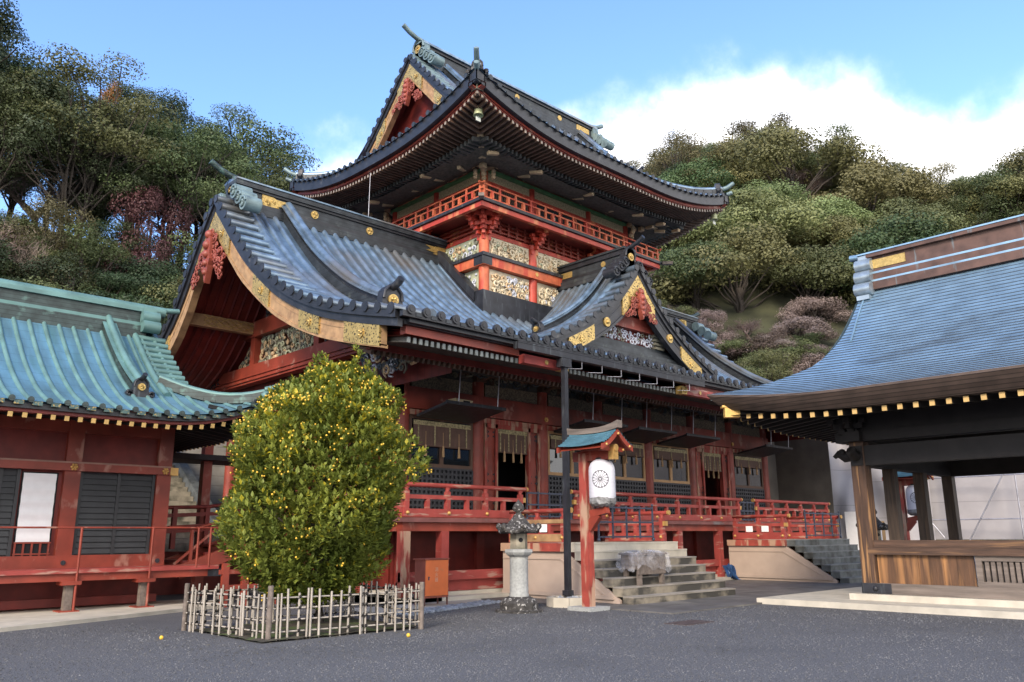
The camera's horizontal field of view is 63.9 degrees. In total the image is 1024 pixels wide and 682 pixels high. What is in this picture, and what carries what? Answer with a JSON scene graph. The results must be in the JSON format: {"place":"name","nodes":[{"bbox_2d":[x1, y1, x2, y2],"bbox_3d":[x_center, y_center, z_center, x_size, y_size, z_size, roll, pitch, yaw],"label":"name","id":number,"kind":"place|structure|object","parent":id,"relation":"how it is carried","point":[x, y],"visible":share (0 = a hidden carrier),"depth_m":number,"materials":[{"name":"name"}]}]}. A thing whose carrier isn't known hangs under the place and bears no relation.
{"place":"outdoors","nodes":[
{"label":"outdoors","id":0,"kind":"place"},
{"bbox_2d":[41,212,856,368],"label":"hillside","id":1,"kind":"structure","parent":0,"point":[764,312],"depth_m":115.70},
{"bbox_2d":[0,144,55,216],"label":"tall tree","id":2,"kind":"object","parent":1,"relation":"on","point":[11,202],"visible":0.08,"depth_m":65.52,"materials":[{"name":"green plant"}]},
{"bbox_2d":[0,18,63,114],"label":"tall tree","id":3,"kind":"object","parent":1,"relation":"on","point":[31,65],"visible":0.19,"depth_m":59.42,"materials":[{"name":"green plant"}]},
{"bbox_2d":[0,224,65,284],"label":"bare tree","id":4,"kind":"object","parent":1,"relation":"on","point":[23,252],"visible":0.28,"depth_m":51.84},
{"bbox_2d":[0,21,72,158],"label":"tall tree","id":5,"kind":"object","parent":1,"relation":"on","point":[15,63],"visible":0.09,"depth_m":59.35,"materials":[{"name":"green plant"}]},
{"bbox_2d":[0,0,76,132],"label":"tall tree","id":6,"kind":"object","parent":1,"relation":"on","point":[7,11],"visible":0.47,"depth_m":57.14,"materials":[{"name":"green plant"}]},
{"bbox_2d":[0,71,90,190],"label":"tall tree","id":7,"kind":"object","parent":1,"relation":"on","point":[10,97],"visible":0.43,"depth_m":55.98,"materials":[{"name":"green plant"}]},
{"bbox_2d":[0,149,94,224],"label":"bare tree","id":8,"kind":"object","parent":1,"relation":"on","point":[14,197],"visible":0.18,"depth_m":61.59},
{"bbox_2d":[0,249,95,290],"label":"evergreen tree","id":9,"kind":"object","parent":1,"relation":"on","point":[51,254],"visible":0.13,"depth_m":51.91,"materials":[{"name":"green plant"}]},
{"bbox_2d":[11,249,95,290],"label":"evergreen tree","id":10,"kind":"object","parent":1,"relation":"on","point":[44,268],"visible":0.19,"depth_m":51.15,"materials":[{"name":"green plant"}]},
{"bbox_2d":[0,193,108,289],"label":"evergreen tree","id":11,"kind":"object","parent":1,"relation":"on","point":[57,219],"visible":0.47,"depth_m":53.39,"materials":[{"name":"green plant"}]},
{"bbox_2d":[4,220,132,297],"bbox_3d":[-28.928,-3.144,53.924,6.846,8.603,7.262,-1,-13,5],"label":"evergreen tree","id":12,"kind":"object","parent":1,"relation":"on","point":[86,253],"visible":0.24,"depth_m":53.70,"materials":[{"name":"green plant"}]},
{"bbox_2d":[0,75,150,247],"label":"tall tree","id":13,"kind":"object","parent":1,"relation":"on","point":[65,174],"visible":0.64,"depth_m":57.50,"materials":[{"name":"green plant"}]},
{"bbox_2d":[0,39,198,263],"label":"tall tree","id":14,"kind":"object","parent":1,"relation":"on","point":[138,107],"visible":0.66,"depth_m":58.69,"materials":[{"name":"green plant"}]},
{"bbox_2d":[56,96,144,244],"bbox_3d":[-32.571,-12.408,64.456,7.665,13.528,6.915,7,-15,-29],"label":"tall tree","id":15,"kind":"object","parent":1,"relation":"on","point":[94,214],"visible":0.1,"depth_m":64.12,"materials":[{"name":"green plant"}]},
{"bbox_2d":[75,267,153,300],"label":"evergreen tree","id":16,"kind":"object","parent":1,"relation":"on","point":[115,284],"visible":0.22,"depth_m":53.18,"materials":[{"name":"green plant"}]},
{"bbox_2d":[70,144,176,242],"bbox_3d":[-29.049,-8.763,61.769,6.574,12.216,9.158,2,-13,-8],"label":"tall tree","id":17,"kind":"object","parent":1,"relation":"on","point":[102,204],"visible":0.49,"depth_m":60.35,"materials":[{"name":"green plant"}]},
{"bbox_2d":[86,220,174,291],"bbox_3d":[-28.111,-5.447,60.087,6.878,6.557,6.491,6,-15,-25],"label":"evergreen tree","id":18,"kind":"object","parent":1,"relation":"on","point":[125,225],"visible":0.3,"depth_m":58.70,"materials":[{"name":"green plant"}]},
{"bbox_2d":[72,74,195,227],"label":"tall tree","id":19,"kind":"object","parent":1,"relation":"on","point":[127,87],"visible":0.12,"depth_m":67.98,"materials":[{"name":"green plant"}]},
{"bbox_2d":[94,255,182,297],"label":"broadleaf tree","id":20,"kind":"object","parent":1,"relation":"on","point":[149,275],"visible":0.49,"depth_m":55.55,"materials":[{"name":"green plant"}]},
{"bbox_2d":[97,185,196,294],"bbox_3d":[-26.461,-4.398,58.994,6.436,14.516,6.962,2,-14,-11],"label":"bare tree","id":21,"kind":"object","parent":1,"relation":"on","point":[152,204],"visible":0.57,"depth_m":58.95,"materials":[{"name":"red plant"}]},
{"bbox_2d":[111,273,183,308],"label":"broadleaf tree","id":22,"kind":"object","parent":1,"relation":"on","point":[163,291],"visible":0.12,"depth_m":53.99,"materials":[{"name":"green plant"}]},
{"bbox_2d":[104,118,218,252],"bbox_3d":[-27.763,-10.135,64.758,10.460,14.014,10.241,-9,-16,31],"label":"tall tree","id":23,"kind":"object","parent":1,"relation":"on","point":[170,173],"visible":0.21,"depth_m":63.89,"materials":[{"name":"green plant"}]},
{"bbox_2d":[97,117,266,274],"bbox_3d":[-24.781,-9.283,63.106,12.720,17.043,12.455,4,-14,-19],"label":"tall tree","id":24,"kind":"object","parent":1,"relation":"on","point":[219,150],"visible":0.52,"depth_m":62.72,"materials":[{"name":"green plant"}]},
{"bbox_2d":[136,85,241,254],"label":"tall tree","id":25,"kind":"object","parent":1,"relation":"on","point":[183,116],"visible":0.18,"depth_m":73.38,"materials":[{"name":"green plant"}]},
{"bbox_2d":[163,171,225,271],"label":"tall tree","id":26,"kind":"object","parent":1,"relation":"on","point":[212,192],"visible":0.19,"depth_m":60.53,"materials":[{"name":"green plant"}]},
{"bbox_2d":[160,152,244,238],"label":"tall tree","id":27,"kind":"object","parent":1,"relation":"on","point":[210,173],"visible":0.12,"depth_m":66.10,"materials":[{"name":"green plant"}]},
{"bbox_2d":[185,102,322,184],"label":"tall tree","id":28,"kind":"object","parent":1,"relation":"on","point":[283,152],"visible":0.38,"depth_m":74.99,"materials":[{"name":"green plant"}]},
{"bbox_2d":[223,151,297,192],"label":"tall tree","id":29,"kind":"object","parent":1,"relation":"on","point":[278,180],"visible":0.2,"depth_m":70.64,"materials":[{"name":"green plant"}]},
{"bbox_2d":[642,128,718,186],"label":"evergreen tree","id":30,"kind":"object","parent":1,"relation":"on","point":[661,161],"visible":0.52,"depth_m":151.98,"materials":[{"name":"green plant"}]},
{"bbox_2d":[647,239,740,311],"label":"broadleaf tree","id":31,"kind":"object","parent":1,"relation":"on","point":[675,257],"visible":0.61,"depth_m":113.45,"materials":[{"name":"green plant"}]},
{"bbox_2d":[657,155,742,192],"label":"broadleaf tree","id":32,"kind":"object","parent":1,"relation":"on","point":[704,166],"visible":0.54,"depth_m":146.26,"materials":[{"name":"green plant"}]},
{"bbox_2d":[657,212,767,253],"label":"broadleaf tree","id":33,"kind":"object","parent":1,"relation":"on","point":[705,230],"visible":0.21,"depth_m":123.98,"materials":[{"name":"green plant"}]},
{"bbox_2d":[696,309,740,343],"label":"bare tree","id":34,"kind":"object","parent":1,"relation":"on","point":[721,316],"visible":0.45,"depth_m":105.70,"materials":[{"name":"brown plant"}]},
{"bbox_2d":[651,219,815,312],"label":"broadleaf tree","id":35,"kind":"object","parent":1,"relation":"on","point":[752,245],"visible":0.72,"depth_m":114.33,"materials":[{"name":"green plant"}]},
{"bbox_2d":[697,134,775,165],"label":"broadleaf tree","id":36,"kind":"object","parent":1,"relation":"on","point":[721,146],"visible":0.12,"depth_m":156.25,"materials":[{"name":"green plant"}]},
{"bbox_2d":[698,157,787,191],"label":"broadleaf tree","id":37,"kind":"object","parent":1,"relation":"on","point":[755,177],"visible":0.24,"depth_m":148.93,"materials":[{"name":"green plant"}]},
{"bbox_2d":[723,317,781,338],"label":"bare tree","id":38,"kind":"object","parent":1,"relation":"on","point":[747,328],"visible":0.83,"depth_m":107.42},
{"bbox_2d":[722,110,795,141],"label":"evergreen tree","id":39,"kind":"object","parent":1,"relation":"on","point":[741,127],"visible":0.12,"depth_m":165.88,"materials":[{"name":"green plant"}]},
{"bbox_2d":[677,185,844,267],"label":"broadleaf tree","id":40,"kind":"object","parent":1,"relation":"on","point":[741,201],"visible":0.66,"depth_m":122.22,"materials":[{"name":"green plant"}]},
{"bbox_2d":[735,345,801,381],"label":"evergreen tree","id":41,"kind":"object","parent":1,"relation":"on","point":[770,356],"visible":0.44,"depth_m":92.09,"materials":[{"name":"green plant"}]},
{"bbox_2d":[725,177,815,224],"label":"broadleaf tree","id":42,"kind":"object","parent":1,"relation":"on","point":[796,194],"visible":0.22,"depth_m":133.81,"materials":[{"name":"green plant"}]},
{"bbox_2d":[739,332,801,354],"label":"broadleaf tree","id":43,"kind":"object","parent":1,"relation":"on","point":[756,342],"visible":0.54,"depth_m":100.17,"materials":[{"name":"brown plant"}]},
{"bbox_2d":[742,338,830,367],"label":"broadleaf tree","id":44,"kind":"object","parent":1,"relation":"on","point":[795,349],"visible":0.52,"depth_m":97.34,"materials":[{"name":"brown plant"}]},
{"bbox_2d":[711,123,889,201],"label":"broadleaf tree","id":45,"kind":"object","parent":1,"relation":"on","point":[780,144],"visible":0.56,"depth_m":144.16,"materials":[{"name":"green plant"}]},
{"bbox_2d":[781,351,825,376],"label":"broadleaf tree","id":46,"kind":"object","parent":1,"relation":"on","point":[805,361],"visible":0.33,"depth_m":96.72,"materials":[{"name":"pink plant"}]},
{"bbox_2d":[771,315,840,342],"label":"broadleaf tree","id":47,"kind":"object","parent":1,"relation":"on","point":[805,325],"visible":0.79,"depth_m":104.63,"materials":[{"name":"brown plant"}]},
{"bbox_2d":[756,242,862,312],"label":"broadleaf tree","id":48,"kind":"object","parent":1,"relation":"on","point":[810,274],"visible":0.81,"depth_m":110.55,"materials":[{"name":"green plant"}]},
{"bbox_2d":[775,296,851,326],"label":"broadleaf tree","id":49,"kind":"object","parent":1,"relation":"on","point":[801,307],"visible":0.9,"depth_m":110.15,"materials":[{"name":"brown plant"}]},
{"bbox_2d":[761,212,878,266],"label":"broadleaf tree","id":50,"kind":"object","parent":1,"relation":"on","point":[843,231],"visible":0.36,"depth_m":122.97,"materials":[{"name":"green plant"}]},
{"bbox_2d":[789,120,858,198],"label":"tall tree","id":51,"kind":"object","parent":1,"relation":"on","point":[835,134],"visible":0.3,"depth_m":152.11,"materials":[{"name":"green plant"}]},
{"bbox_2d":[786,193,888,241],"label":"broadleaf tree","id":52,"kind":"object","parent":1,"relation":"on","point":[831,207],"visible":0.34,"depth_m":127.96,"materials":[{"name":"green plant"}]},
{"bbox_2d":[793,210,952,295],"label":"broadleaf tree","id":53,"kind":"object","parent":1,"relation":"on","point":[894,234],"visible":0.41,"depth_m":114.47,"materials":[{"name":"green plant"}]},
{"bbox_2d":[807,155,954,215],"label":"broadleaf tree","id":54,"kind":"object","parent":1,"relation":"on","point":[907,183],"visible":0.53,"depth_m":133.14,"materials":[{"name":"green plant"}]},
{"bbox_2d":[845,196,976,252],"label":"broadleaf tree","id":55,"kind":"object","parent":1,"relation":"on","point":[904,208],"visible":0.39,"depth_m":126.14,"materials":[{"name":"green plant"}]},
{"bbox_2d":[907,178,979,225],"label":"evergreen tree","id":56,"kind":"object","parent":1,"relation":"on","point":[953,181],"visible":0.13,"depth_m":132.85,"materials":[{"name":"green plant"}]},
{"bbox_2d":[940,191,1002,228],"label":"evergreen tree","id":57,"kind":"object","parent":1,"relation":"on","point":[985,214],"visible":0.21,"depth_m":128.69,"materials":[{"name":"green plant"}]},
{"bbox_2d":[940,164,1023,225],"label":"evergreen tree","id":58,"kind":"object","parent":1,"relation":"on","point":[980,182],"visible":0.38,"depth_m":130.50,"materials":[{"name":"green plant"}]},
{"bbox_2d":[955,171,1023,226],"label":"broadleaf tree","id":59,"kind":"object","parent":1,"relation":"on","point":[1018,189],"visible":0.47,"depth_m":131.41,"materials":[{"name":"green plant"}]},
{"bbox_2d":[987,145,1023,209],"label":"evergreen tree","id":60,"kind":"object","parent":1,"relation":"on","point":[1016,159],"visible":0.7,"depth_m":132.42,"materials":[{"name":"green plant"}]},
{"bbox_2d":[0,556,1023,681],"bbox_3d":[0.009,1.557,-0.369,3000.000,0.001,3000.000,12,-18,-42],"label":"ground","id":61,"kind":"structure","parent":0,"point":[172,622],"depth_m":11.78,"materials":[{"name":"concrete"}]},
{"bbox_2d":[0,278,280,631],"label":"side building","id":62,"kind":"structure","parent":61,"relation":"on","point":[87,470],"depth_m":19.09,"materials":[{"name":"green tile"}]},
{"bbox_2d":[164,452,223,551],"bbox_3d":[-14.718,5.497,31.108,4.480,7.011,10.134,12,-18,-42],"label":"stone hill stair","id":63,"kind":"object","parent":61,"relation":"on","point":[184,485],"visible":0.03,"depth_m":30.41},
{"bbox_2d":[180,441,226,510],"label":"stone block wall","id":64,"kind":"structure","parent":61,"relation":"on","point":[217,483],"depth_m":35.91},
{"bbox_2d":[151,445,307,595],"bbox_3d":[-8.242,4.916,23.149,4.906,4.400,3.860,12,-18,-42],"label":"bridge stair","id":65,"kind":"object","parent":61,"relation":"on","point":[206,459],"visible":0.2,"depth_m":23.14,"materials":[{"name":"red paint"}]},
{"bbox_2d":[219,563,275,607],"bbox_3d":[-6.263,5.854,19.784,1.700,1.000,0.100,12,-18,-42],"label":"red fence","id":66,"kind":"object","parent":61,"relation":"on","point":[225,571],"visible":0.31,"depth_m":19.38,"materials":[{"name":"paint"}]},
{"bbox_2d":[181,581,424,641],"bbox_3d":[-3.701,4.716,14.586,3.383,0.890,2.672,10,-17,-37],"label":"bamboo fence","id":67,"kind":"object","parent":61,"relation":"on","point":[270,608],"visible":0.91,"depth_m":14.03,"materials":[{"name":"beige wood"}]},
{"bbox_2d":[194,617,417,641],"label":"mossy soil","id":68,"kind":"structure","parent":61,"relation":"on","point":[302,626],"depth_m":14.14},
{"bbox_2d":[210,343,433,623],"bbox_3d":[-3.637,2.618,15.386,4.209,5.259,3.600,12,-18,-42],"label":"citrus tree","id":69,"kind":"object","parent":68,"relation":"on","point":[340,539],"visible":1,"depth_m":14.41,"materials":[{"name":"green plant"}]},
{"bbox_2d":[344,599,480,614],"bbox_3d":[-1.714,6.208,19.065,4.000,0.130,1.710,12,-18,-42],"label":"stone apron","id":70,"kind":"object","parent":61,"relation":"on","point":[427,605],"visible":0.29,"depth_m":19.07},
{"bbox_2d":[413,558,449,605],"bbox_3d":[-1.894,5.673,19.307,0.760,1.085,0.444,12,-18,-42],"label":"metal cabinet","id":71,"kind":"object","parent":70,"relation":"on","point":[432,573],"visible":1,"depth_m":19.16,"materials":[{"name":"orange metal"}]},
{"bbox_2d":[393,599,500,615],"bbox_3d":[-1.383,6.071,18.696,0.695,0.084,4.052,-8,-15,28],"label":"pebble strip","id":72,"kind":"object","parent":61,"relation":"on","point":[456,606],"visible":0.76,"depth_m":18.63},
{"bbox_2d":[125,23,830,604],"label":"shrine hall","id":73,"kind":"structure","parent":61,"relation":"on","point":[459,251],"depth_m":28.58,"materials":[{"name":"red wood"}]},
{"bbox_2d":[408,414,472,469],"bbox_3d":[-2.053,2.949,23.736,2.360,1.430,0.100,12,-18,-42],"label":"window","id":74,"kind":"structure","parent":73,"relation":"in","point":[450,460],"depth_m":23.82,"materials":[{"name":"black glass"}]},
{"bbox_2d":[412,419,470,457],"bbox_3d":[-1.988,2.850,23.689,2.120,1.000,0.109,12,-18,-42],"label":"bamboo blind","id":75,"kind":"object","parent":73,"relation":"hanging from","point":[442,435],"visible":0.95,"depth_m":23.70,"materials":[{"name":"beige wood"}]},
{"bbox_2d":[487,428,494,509],"bbox_3d":[-0.673,3.897,24.842,0.460,2.780,0.120,12,-18,-42],"label":"door leaf","id":76,"kind":"structure","parent":73,"relation":"in","point":[490,431],"depth_m":24.85,"materials":[{"name":"red paint"}]},
{"bbox_2d":[498,429,526,462],"bbox_3d":[0.031,3.287,25.579,1.260,1.000,0.109,12,-18,-42],"label":"bamboo blind","id":77,"kind":"object","parent":73,"relation":"hanging from","point":[512,442],"visible":1,"depth_m":25.59,"materials":[{"name":"beige wood"}]},
{"bbox_2d":[531,433,537,514],"bbox_3d":[0.640,4.181,26.070,0.460,2.780,0.120,12,-18,-42],"label":"door leaf","id":78,"kind":"structure","parent":73,"relation":"in","point":[534,476],"depth_m":26.09,"materials":[{"name":"red paint"}]},
{"bbox_2d":[526,492,572,519],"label":"barrier gate","id":79,"kind":"structure","parent":73,"relation":"on","point":[548,504],"depth_m":23.83,"materials":[{"name":"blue metal"}]},
{"bbox_2d":[548,431,579,476],"bbox_3d":[1.985,3.822,27.516,2.360,1.430,0.100,12,-18,-42],"label":"window","id":80,"kind":"structure","parent":73,"relation":"in","point":[554,462],"depth_m":26.97,"materials":[{"name":"beige glass"}]},
{"bbox_2d":[513,340,704,596],"bbox_3d":[2.949,3.499,21.597,7.900,5.921,0.328,12,-18,-42],"label":"gutter pipe","id":81,"kind":"object","parent":73,"relation":"attached to","point":[564,359],"visible":1,"depth_m":20.36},
{"bbox_2d":[610,442,645,480],"bbox_3d":[4.005,4.259,29.406,2.360,1.430,0.100,12,-18,-42],"label":"window","id":82,"kind":"structure","parent":73,"relation":"in","point":[629,471],"depth_m":29.60,"materials":[{"name":"beige glass"}]},
{"bbox_2d":[654,447,687,467],"bbox_3d":[6.088,4.460,31.281,2.120,0.720,0.109,12,-18,-42],"label":"bamboo blind","id":83,"kind":"object","parent":73,"relation":"hanging from","point":[662,454],"visible":1,"depth_m":31.24,"materials":[{"name":"wicker"}]},
{"bbox_2d":[652,443,689,483],"bbox_3d":[6.024,4.695,31.296,2.360,1.430,0.100,12,-18,-42],"label":"window","id":84,"kind":"structure","parent":73,"relation":"in","point":[666,474],"depth_m":31.21,"materials":[{"name":"beige glass"}]},
{"bbox_2d":[703,452,721,478],"bbox_3d":[8.108,5.033,33.139,1.260,1.000,0.109,12,-18,-42],"label":"bamboo blind","id":85,"kind":"object","parent":73,"relation":"hanging from","point":[712,461],"visible":1,"depth_m":33.16,"materials":[{"name":"beige wood"}]},
{"bbox_2d":[733,453,763,488],"bbox_3d":[10.063,5.568,35.076,2.360,1.430,0.100,12,-18,-42],"label":"window","id":86,"kind":"structure","parent":73,"relation":"in","point":[745,480],"depth_m":35.00,"materials":[{"name":"beige glass"}]},
{"bbox_2d":[767,442,780,531],"bbox_3d":[11.784,6.898,38.929,3.300,7.200,0.039,12,-18,-42],"label":"door leaf","id":87,"kind":"object","parent":73,"relation":"attached to","point":[773,483],"visible":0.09,"depth_m":39.84,"materials":[{"name":"brown"}]},
{"bbox_2d":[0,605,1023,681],"bbox_3d":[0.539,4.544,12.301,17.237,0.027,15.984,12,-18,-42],"label":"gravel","id":88,"kind":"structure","parent":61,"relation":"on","point":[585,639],"depth_m":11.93,"materials":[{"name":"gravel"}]},
{"bbox_2d":[495,499,542,613],"bbox_3d":[0.150,4.706,17.983,1.062,2.434,1.062,12,-18,-42],"label":"stone lantern","id":89,"kind":"object","parent":61,"relation":"on","point":[518,527],"visible":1,"depth_m":17.74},
{"bbox_2d":[546,595,581,607],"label":"drain kerb","id":90,"kind":"structure","parent":61,"relation":"on","point":[556,602],"depth_m":18.63,"materials":[{"name":"concrete"}]},
{"bbox_2d":[556,420,632,611],"bbox_3d":[1.872,3.883,18.215,1.080,4.124,1.500,12,-18,-42],"label":"lantern post","id":91,"kind":"object","parent":61,"relation":"on","point":[609,441],"visible":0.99,"depth_m":18.24,"materials":[{"name":"red wood"}]},
{"bbox_2d":[589,457,615,507],"bbox_3d":[2.009,3.100,18.293,0.607,1.237,0.613,12,-18,-42],"label":"paper lantern","id":92,"kind":"object","parent":91,"relation":"on","point":[602,489],"visible":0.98,"depth_m":18.05,"materials":[{"name":"white paper"}]},
{"bbox_2d":[774,439,833,531],"bbox_3d":[13.910,6.830,39.128,2.701,7.400,0.060,-13,-18,43],"label":"scaffold sheet","id":93,"kind":"object","parent":61,"relation":"on","point":[803,470],"visible":0.33,"depth_m":39.15,"materials":[{"name":"grey"}]},
{"bbox_2d":[844,512,858,549],"bbox_3d":[16.032,9.071,38.007,0.060,2.300,1.050,12,-18,-42],"label":"site board","id":94,"kind":"object","parent":61,"relation":"on","point":[851,527],"visible":0.29,"depth_m":38.26,"materials":[{"name":"white paper"}]},
{"bbox_2d":[707,214,1023,619],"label":"open pavilion","id":95,"kind":"structure","parent":61,"relation":"on","point":[917,371],"depth_m":18.84,"materials":[{"name":"blue metal"}]},
{"bbox_2d":[930,473,1023,539],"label":"scaffold","id":96,"kind":"object","parent":61,"relation":"on","point":[1020,518],"visible":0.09,"depth_m":36.57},
{"bbox_2d":[871,468,935,539],"bbox_3d":[18.142,6.818,39.174,3.274,6.600,0.775,-5,-14,19],"label":"scaffold sheet","id":97,"kind":"object","parent":96,"relation":"on","point":[879,497],"visible":0.08,"depth_m":39.32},
{"bbox_2d":[928,473,1023,539],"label":"scaffold sheet","id":98,"kind":"object","parent":96,"relation":"hanging from","point":[974,494],"visible":0.14,"depth_m":37.67,"materials":[{"name":"fabric"}]},
{"bbox_2d":[0,0,1023,268],"label":"sky","id":99,"kind":"structure","parent":0,"point":[931,81],"materials":[{"name":"blue"}]},
{"bbox_2d":[481,578,862,613],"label":"stone paving","id":100,"kind":"structure","parent":0,"point":[748,592],"depth_m":20.95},
{"bbox_2d":[501,507,735,604],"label":"entrance steps","id":101,"kind":"structure","parent":100,"relation":"on","point":[686,577],"depth_m":21.11,"materials":[{"name":"stone"}]},
{"bbox_2d":[597,504,654,541],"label":"barrier gate","id":102,"kind":"structure","parent":101,"relation":"on","point":[626,522],"depth_m":22.36,"materials":[{"name":"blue metal"}]},
{"bbox_2d":[618,552,666,585],"bbox_3d":[3.272,5.615,20.395,1.448,0.843,0.796,12,-18,-42],"label":"offertory table","id":103,"kind":"object","parent":101,"relation":"on","point":[646,563],"visible":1,"depth_m":20.14,"materials":[{"name":"grey stone"}]},
{"bbox_2d":[727,514,861,582],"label":"entrance steps","id":104,"kind":"structure","parent":100,"relation":"on","point":[770,554],"depth_m":28.74,"materials":[{"name":"stone"}]},
{"bbox_2d":[803,510,841,538],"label":"barrier gate","id":105,"kind":"structure","parent":104,"relation":"on","point":[823,524],"depth_m":30.13,"materials":[{"name":"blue metal"}]},
{"bbox_2d":[882,472,933,539],"bbox_3d":[13.983,6.287,28.646,1.080,4.124,1.500,12,-18,-42],"label":"lantern post","id":106,"kind":"object","parent":100,"relation":"on","point":[905,479],"visible":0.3,"depth_m":28.79,"materials":[{"name":"red wood"}]},
{"bbox_2d":[828,442,854,538],"bbox_3d":[15.514,6.802,39.914,2.717,5.800,0.686,-2,-13,8],"label":"scaffold sheet","id":107,"kind":"object","parent":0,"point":[842,487],"visible":0.22,"depth_m":39.79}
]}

